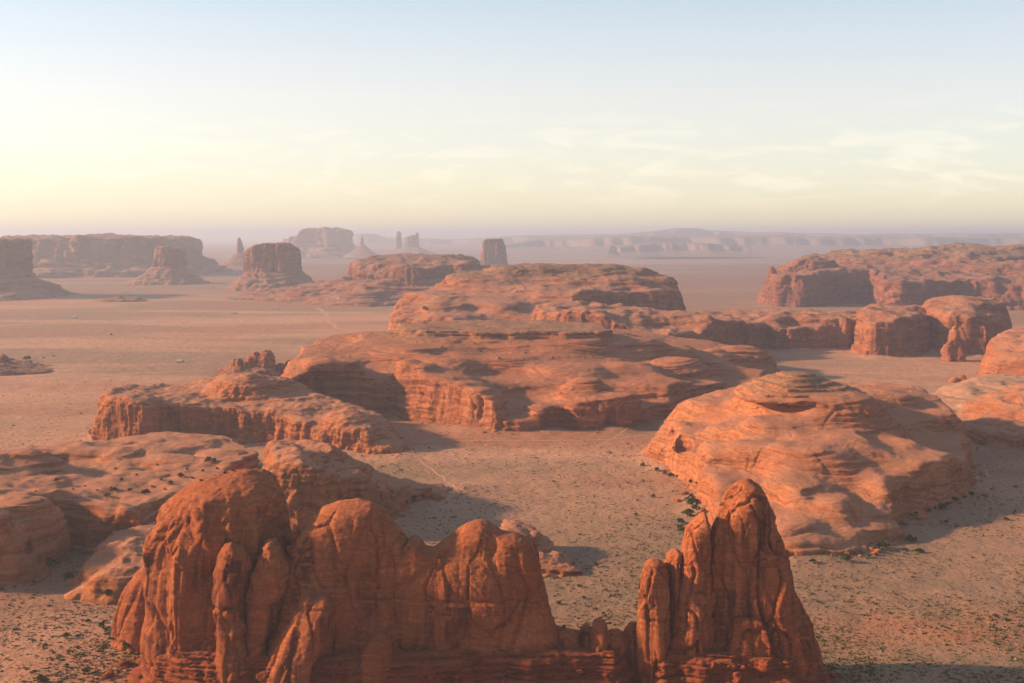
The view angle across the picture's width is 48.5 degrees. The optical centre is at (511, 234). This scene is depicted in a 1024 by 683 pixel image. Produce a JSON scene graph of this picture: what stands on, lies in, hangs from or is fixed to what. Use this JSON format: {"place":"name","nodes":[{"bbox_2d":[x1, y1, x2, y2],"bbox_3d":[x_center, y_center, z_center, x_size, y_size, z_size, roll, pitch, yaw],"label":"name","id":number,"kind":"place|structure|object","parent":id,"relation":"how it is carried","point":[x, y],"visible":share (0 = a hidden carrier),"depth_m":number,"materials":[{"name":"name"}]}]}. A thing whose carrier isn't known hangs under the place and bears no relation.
{"place":"outdoors","nodes":[
{"label":"outdoors","id":0,"kind":"place"},
{"bbox_2d":[0,370,204,384],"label":"dirt road","id":1,"kind":"structure","parent":0,"point":[100,375],"depth_m":1451.38,"materials":[{"name":"beige soil"}]},
{"bbox_2d":[110,293,227,296],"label":"dirt road","id":2,"kind":"structure","parent":0,"point":[147,293],"depth_m":3467.70,"materials":[{"name":"brown soil"}]},
{"bbox_2d":[203,234,446,245],"bbox_3d":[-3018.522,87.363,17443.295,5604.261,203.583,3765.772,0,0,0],"label":"hills","id":3,"kind":"structure","parent":0,"point":[356,238],"depth_m":16893.02,"materials":[{"name":"brown stone"}]},
{"bbox_2d":[316,308,341,328],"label":"dirt road","id":4,"kind":"structure","parent":0,"point":[329,320],"depth_m":2427.20,"materials":[{"name":"brown soil"}]},
{"bbox_2d":[406,450,457,488],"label":"dirt road","id":5,"kind":"structure","parent":0,"point":[436,473],"depth_m":862.76,"materials":[{"name":"beige soil"}]},
{"bbox_2d":[0,237,1023,682],"bbox_3d":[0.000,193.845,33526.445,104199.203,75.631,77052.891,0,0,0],"label":"ground","id":6,"kind":"structure","parent":0,"point":[156,333],"depth_m":870.50,"materials":[{"name":"beige sand"}]},
{"bbox_2d":[0,354,60,375],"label":"mesa","id":7,"kind":"structure","parent":6,"relation":"on","point":[9,366],"depth_m":1492.55,"materials":[{"name":"brown stone"}]},
{"bbox_2d":[0,238,77,300],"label":"butte","id":8,"kind":"object","parent":6,"relation":"on","point":[19,280],"visible":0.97,"depth_m":3251.53,"materials":[{"name":"stone"}]},
{"bbox_2d":[35,674,48,682],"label":"juniper bush","id":9,"kind":"object","parent":6,"relation":"on","point":[40,677],"visible":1,"depth_m":454.83,"materials":[{"name":"green plant"}]},
{"bbox_2d":[60,632,70,637],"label":"juniper bush","id":10,"kind":"object","parent":6,"relation":"on","point":[66,635],"visible":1,"depth_m":509.49,"materials":[{"name":"green plant"}]},
{"bbox_2d":[63,571,74,578],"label":"juniper bush","id":11,"kind":"object","parent":6,"relation":"on","point":[70,574],"visible":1,"depth_m":594.65,"materials":[{"name":"green plant"}]},
{"bbox_2d":[81,666,90,673],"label":"juniper bush","id":12,"kind":"object","parent":6,"relation":"on","point":[85,670],"visible":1,"depth_m":466.42,"materials":[{"name":"green plant"}]},
{"bbox_2d":[98,621,104,626],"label":"juniper bush","id":13,"kind":"object","parent":6,"relation":"on","point":[101,623],"visible":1,"depth_m":523.00,"materials":[{"name":"green plant"}]},
{"bbox_2d":[101,589,112,595],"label":"juniper bush","id":14,"kind":"object","parent":6,"relation":"on","point":[106,591],"visible":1,"depth_m":557.33,"materials":[{"name":"green plant"}]},
{"bbox_2d":[105,670,113,677],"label":"boulder","id":15,"kind":"object","parent":6,"relation":"on","point":[110,673],"visible":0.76,"depth_m":462.90,"materials":[{"name":"brown stone"}]},
{"bbox_2d":[64,521,156,604],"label":"rock dome","id":16,"kind":"object","parent":6,"relation":"on","point":[114,562],"visible":0.62,"depth_m":580.04,"materials":[{"name":"orange stone"}]},
{"bbox_2d":[1,233,231,277],"bbox_3d":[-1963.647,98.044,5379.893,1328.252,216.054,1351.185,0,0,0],"label":"mesa","id":17,"kind":"structure","parent":6,"relation":"on","point":[92,255],"depth_m":4963.19,"materials":[{"name":"stone"}]},
{"bbox_2d":[93,295,147,301],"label":"rock outcrop","id":18,"kind":"object","parent":6,"relation":"on","point":[119,298],"visible":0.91,"depth_m":3040.38,"materials":[{"name":"brown stone"}]},
{"bbox_2d":[117,659,130,667],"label":"boulder","id":19,"kind":"object","parent":6,"relation":"on","point":[121,663],"visible":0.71,"depth_m":475.81,"materials":[{"name":"orange stone"}]},
{"bbox_2d":[0,431,260,585],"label":"rock bench","id":20,"kind":"object","parent":6,"relation":"on","point":[58,520],"visible":0.86,"depth_m":703.36,"materials":[{"name":"orange stone"}]},
{"bbox_2d":[46,559,59,566],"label":"juniper bush","id":21,"kind":"object","parent":20,"relation":"on","point":[48,562],"visible":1,"depth_m":609.78,"materials":[{"name":"green plant"}]},
{"bbox_2d":[141,488,150,494],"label":"juniper bush","id":22,"kind":"object","parent":20,"relation":"on","point":[145,491],"visible":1,"depth_m":694.21,"materials":[{"name":"green plant"}]},
{"bbox_2d":[205,457,211,461],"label":"juniper bush","id":23,"kind":"object","parent":20,"relation":"on","point":[207,459],"visible":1,"depth_m":769.70,"materials":[{"name":"green plant"}]},
{"bbox_2d":[122,246,209,284],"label":"butte","id":24,"kind":"object","parent":6,"relation":"on","point":[169,266],"visible":0.94,"depth_m":4151.63,"materials":[{"name":"stone"}]},
{"bbox_2d":[176,359,183,362],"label":"house","id":25,"kind":"structure","parent":6,"relation":"on","point":[179,360],"depth_m":1587.89,"materials":[{"name":"white paint"}]},
{"bbox_2d":[221,238,243,265],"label":"rock spire","id":26,"kind":"object","parent":6,"relation":"on","point":[235,259],"visible":0.56,"depth_m":6357.03,"materials":[{"name":"stone"}]},
{"bbox_2d":[90,373,409,454],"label":"rock ridge","id":27,"kind":"object","parent":6,"relation":"on","point":[244,408],"visible":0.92,"depth_m":984.10,"materials":[{"name":"orange stone"}]},
{"bbox_2d":[210,349,281,376],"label":"rock spires","id":28,"kind":"object","parent":27,"relation":"on","point":[263,363],"visible":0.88,"depth_m":1443.42,"materials":[{"name":"stone"}]},
{"bbox_2d":[223,242,314,291],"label":"butte","id":29,"kind":"object","parent":6,"relation":"on","point":[271,265],"visible":0.92,"depth_m":3693.69,"materials":[{"name":"stone"}]},
{"bbox_2d":[276,360,289,373],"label":"rock outcrop","id":30,"kind":"object","parent":6,"relation":"on","point":[280,367],"visible":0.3,"depth_m":1453.37,"materials":[{"name":"brown stone"}]},
{"bbox_2d":[282,227,357,257],"bbox_3d":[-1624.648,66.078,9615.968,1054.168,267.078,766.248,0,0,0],"label":"butte","id":31,"kind":"object","parent":6,"relation":"on","point":[321,242],"visible":0.66,"depth_m":9420.93,"materials":[{"name":"stone"}]},
{"bbox_2d":[224,253,490,306],"bbox_3d":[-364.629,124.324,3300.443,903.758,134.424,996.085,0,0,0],"label":"mesa","id":32,"kind":"structure","parent":6,"relation":"on","point":[379,280],"depth_m":3053.86,"materials":[{"name":"brown stone"}]},
{"bbox_2d":[343,237,377,257],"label":"rock spire","id":33,"kind":"object","parent":6,"relation":"on","point":[361,250],"visible":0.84,"depth_m":9221.77,"materials":[{"name":"stone"}]},
{"bbox_2d":[262,439,463,531],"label":"rock ridge","id":34,"kind":"object","parent":6,"relation":"on","point":[313,477],"visible":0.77,"depth_m":703.25,"materials":[{"name":"orange stone"}]},
{"bbox_2d":[111,468,637,682],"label":"rock fin","id":35,"kind":"object","parent":6,"relation":"on","point":[369,590],"visible":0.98,"depth_m":443.64,"materials":[{"name":"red stone"}]},
{"bbox_2d":[122,642,129,647],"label":"juniper bush","id":36,"kind":"object","parent":35,"relation":"on","point":[125,645],"visible":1,"depth_m":476.09,"materials":[{"name":"green plant"}]},
{"bbox_2d":[253,670,269,681],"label":"boulder","id":37,"kind":"object","parent":35,"relation":"on","point":[262,676],"visible":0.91,"depth_m":429.76,"materials":[{"name":"brown stone"}]},
{"bbox_2d":[291,530,300,540],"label":"boulder","id":38,"kind":"object","parent":35,"relation":"on","point":[295,535],"visible":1,"depth_m":450.76,"materials":[{"name":"brown stone"}]},
{"bbox_2d":[576,669,583,673],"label":"boulder","id":39,"kind":"object","parent":35,"relation":"on","point":[579,671],"visible":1,"depth_m":435.68,"materials":[{"name":"brown stone"}]},
{"bbox_2d":[581,631,588,637],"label":"juniper bush","id":40,"kind":"object","parent":35,"relation":"on","point":[584,633],"visible":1,"depth_m":448.61,"materials":[{"name":"green plant"}]},
{"bbox_2d":[378,231,437,254],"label":"rock spires","id":41,"kind":"object","parent":6,"relation":"on","point":[412,246],"visible":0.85,"depth_m":10446.83,"materials":[{"name":"stone"}]},
{"bbox_2d":[480,238,509,266],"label":"butte","id":42,"kind":"object","parent":6,"relation":"on","point":[493,252],"visible":0.45,"depth_m":5546.36,"materials":[{"name":"stone"}]},
{"bbox_2d":[0,372,1023,682],"bbox_3d":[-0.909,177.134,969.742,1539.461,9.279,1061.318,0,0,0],"label":"scrub","id":43,"kind":"object","parent":6,"relation":"on","point":[818,636],"visible":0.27,"depth_m":534.87,"materials":[{"name":"green plant"}]},
{"bbox_2d":[281,319,779,431],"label":"mesa","id":44,"kind":"structure","parent":6,"relation":"on","point":[417,372],"depth_m":1160.20,"materials":[{"name":"stone"}]},
{"bbox_2d":[387,263,685,330],"bbox_3d":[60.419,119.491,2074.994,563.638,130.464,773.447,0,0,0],"label":"mesa","id":45,"kind":"structure","parent":6,"relation":"on","point":[521,291],"depth_m":1988.82,"materials":[{"name":"stone"}]},
{"bbox_2d":[499,519,584,577],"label":"rock dome","id":46,"kind":"object","parent":6,"relation":"on","point":[554,561],"visible":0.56,"depth_m":619.29,"materials":[{"name":"orange stone"}]},
{"bbox_2d":[676,518,684,522],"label":"juniper bush","id":47,"kind":"object","parent":6,"relation":"on","point":[680,520],"visible":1,"depth_m":702.29,"materials":[{"name":"green plant"}]},
{"bbox_2d":[681,490,688,494],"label":"boulder","id":48,"kind":"object","parent":6,"relation":"on","point":[684,492],"visible":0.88,"depth_m":781.45,"materials":[{"name":"orange stone"}]},
{"bbox_2d":[681,508,694,515],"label":"juniper bush","id":49,"kind":"object","parent":6,"relation":"on","point":[687,511],"visible":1,"depth_m":717.97,"materials":[{"name":"green plant"}]},
{"bbox_2d":[683,496,697,504],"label":"juniper bush","id":50,"kind":"object","parent":6,"relation":"on","point":[691,500],"visible":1,"depth_m":743.48,"materials":[{"name":"green plant"}]},
{"bbox_2d":[531,300,856,349],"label":"rock ridge","id":51,"kind":"object","parent":6,"relation":"on","point":[775,329],"visible":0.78,"depth_m":1757.31,"materials":[{"name":"stone"}]},
{"bbox_2d":[690,504,700,509],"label":"juniper bush","id":52,"kind":"object","parent":6,"relation":"on","point":[694,506],"visible":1,"depth_m":727.37,"materials":[{"name":"green plant"}]},
{"bbox_2d":[634,478,837,682],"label":"rock fin","id":53,"kind":"object","parent":6,"relation":"on","point":[723,595],"visible":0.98,"depth_m":443.24,"materials":[{"name":"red stone"}]},
{"bbox_2d":[655,671,666,677],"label":"boulder","id":54,"kind":"object","parent":53,"relation":"on","point":[658,674],"visible":1,"depth_m":436.15,"materials":[{"name":"orange stone"}]},
{"bbox_2d":[710,661,716,667],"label":"boulder","id":55,"kind":"object","parent":53,"relation":"on","point":[713,664],"visible":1,"depth_m":435.58,"materials":[{"name":"orange stone"}]},
{"bbox_2d":[732,671,743,682],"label":"boulder","id":56,"kind":"object","parent":53,"relation":"on","point":[738,676],"visible":1,"depth_m":433.96,"materials":[{"name":"brown stone"}]},
{"bbox_2d":[757,659,773,673],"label":"boulder","id":57,"kind":"object","parent":53,"relation":"on","point":[765,666],"visible":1,"depth_m":434.57,"materials":[{"name":"orange stone"}]},
{"bbox_2d":[637,371,983,556],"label":"rock dome","id":58,"kind":"object","parent":6,"relation":"on","point":[834,467],"visible":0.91,"depth_m":771.90,"materials":[{"name":"stone"}]},
{"bbox_2d":[840,555,852,560],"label":"juniper bush","id":59,"kind":"object","parent":6,"relation":"on","point":[847,557],"visible":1,"depth_m":616.99,"materials":[{"name":"green plant"}]},
{"bbox_2d":[871,543,880,548],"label":"juniper bush","id":60,"kind":"object","parent":6,"relation":"on","point":[877,545],"visible":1,"depth_m":642.11,"materials":[{"name":"green plant"}]},
{"bbox_2d":[874,548,882,552],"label":"boulder","id":61,"kind":"object","parent":6,"relation":"on","point":[877,550],"visible":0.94,"depth_m":636.52,"materials":[{"name":"orange stone"}]},
{"bbox_2d":[874,540,890,546],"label":"juniper bush","id":62,"kind":"object","parent":6,"relation":"on","point":[885,543],"visible":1,"depth_m":645.61,"materials":[{"name":"green plant"}]},
{"bbox_2d":[757,242,1023,310],"bbox_3d":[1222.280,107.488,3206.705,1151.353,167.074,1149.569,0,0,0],"label":"mesa","id":63,"kind":"structure","parent":6,"relation":"on","point":[909,276],"depth_m":2940.23,"materials":[{"name":"brown stone"}]},
{"bbox_2d":[900,521,908,525],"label":"boulder","id":64,"kind":"object","parent":6,"relation":"on","point":[905,523],"visible":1,"depth_m":695.13,"materials":[{"name":"orange stone"}]},
{"bbox_2d":[905,534,917,541],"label":"juniper bush","id":65,"kind":"object","parent":6,"relation":"on","point":[910,538],"visible":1,"depth_m":665.72,"materials":[{"name":"green plant"}]},
{"bbox_2d":[851,295,1011,361],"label":"rock dome","id":66,"kind":"object","parent":6,"relation":"on","point":[954,328],"visible":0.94,"depth_m":1722.33,"materials":[{"name":"stone"}]},
{"bbox_2d":[938,503,946,509],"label":"juniper bush","id":67,"kind":"object","parent":6,"relation":"on","point":[942,505],"visible":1,"depth_m":737.40,"materials":[{"name":"green plant"}]},
{"bbox_2d":[949,374,966,382],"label":"rock outcrop","id":68,"kind":"object","parent":6,"relation":"on","point":[961,377],"visible":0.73,"depth_m":1386.55,"materials":[{"name":"orange stone"}]},
{"bbox_2d":[930,373,1023,413],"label":"slickrock swell","id":69,"kind":"structure","parent":6,"relation":"on","point":[956,396],"depth_m":1260.66,"materials":[{"name":"orange stone"}]},
{"bbox_2d":[956,383,1023,448],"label":"rock dome","id":70,"kind":"object","parent":6,"relation":"on","point":[993,420],"visible":0.8,"depth_m":1003.58,"materials":[{"name":"orange stone"}]},
{"bbox_2d":[978,327,1023,375],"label":"rock dome","id":71,"kind":"object","parent":6,"relation":"on","point":[1004,354],"visible":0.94,"depth_m":1415.05,"materials":[{"name":"orange stone"}]},
{"bbox_2d":[0,0,1023,237],"label":"sky","id":72,"kind":"structure","parent":0,"point":[194,118],"materials":[{"name":"blue"}]},
{"bbox_2d":[411,435,646,441],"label":"dirt road","id":73,"kind":"structure","parent":0,"point":[522,440],"depth_m":987.54,"materials":[{"name":"beige soil"}]},
{"bbox_2d":[569,425,640,462],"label":"dirt road","id":74,"kind":"structure","parent":0,"point":[603,443],"depth_m":974.20,"materials":[{"name":"beige soil"}]},
{"bbox_2d":[608,242,762,256],"bbox_3d":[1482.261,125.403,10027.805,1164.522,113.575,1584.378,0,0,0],"label":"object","id":75,"kind":"structure","parent":0,"point":[665,249],"depth_m":9788.42,"materials":[{"name":"brown stone"}]},
{"bbox_2d":[356,228,1023,246],"bbox_3d":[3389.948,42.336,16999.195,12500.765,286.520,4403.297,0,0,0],"label":"hills","id":76,"kind":"structure","parent":0,"point":[474,242],"depth_m":16523.52,"materials":[{"name":"brown stone"}]},
{"bbox_2d":[505,235,1023,253],"bbox_3d":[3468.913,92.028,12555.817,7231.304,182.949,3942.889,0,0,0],"label":"hills","id":77,"kind":"structure","parent":0,"point":[757,244],"depth_m":12035.86,"materials":[{"name":"brown stone"}]},
{"bbox_2d":[974,466,989,478],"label":"dirt road","id":78,"kind":"structure","parent":0,"point":[986,472],"depth_m":844.61,"materials":[{"name":"beige soil"}]}
]}

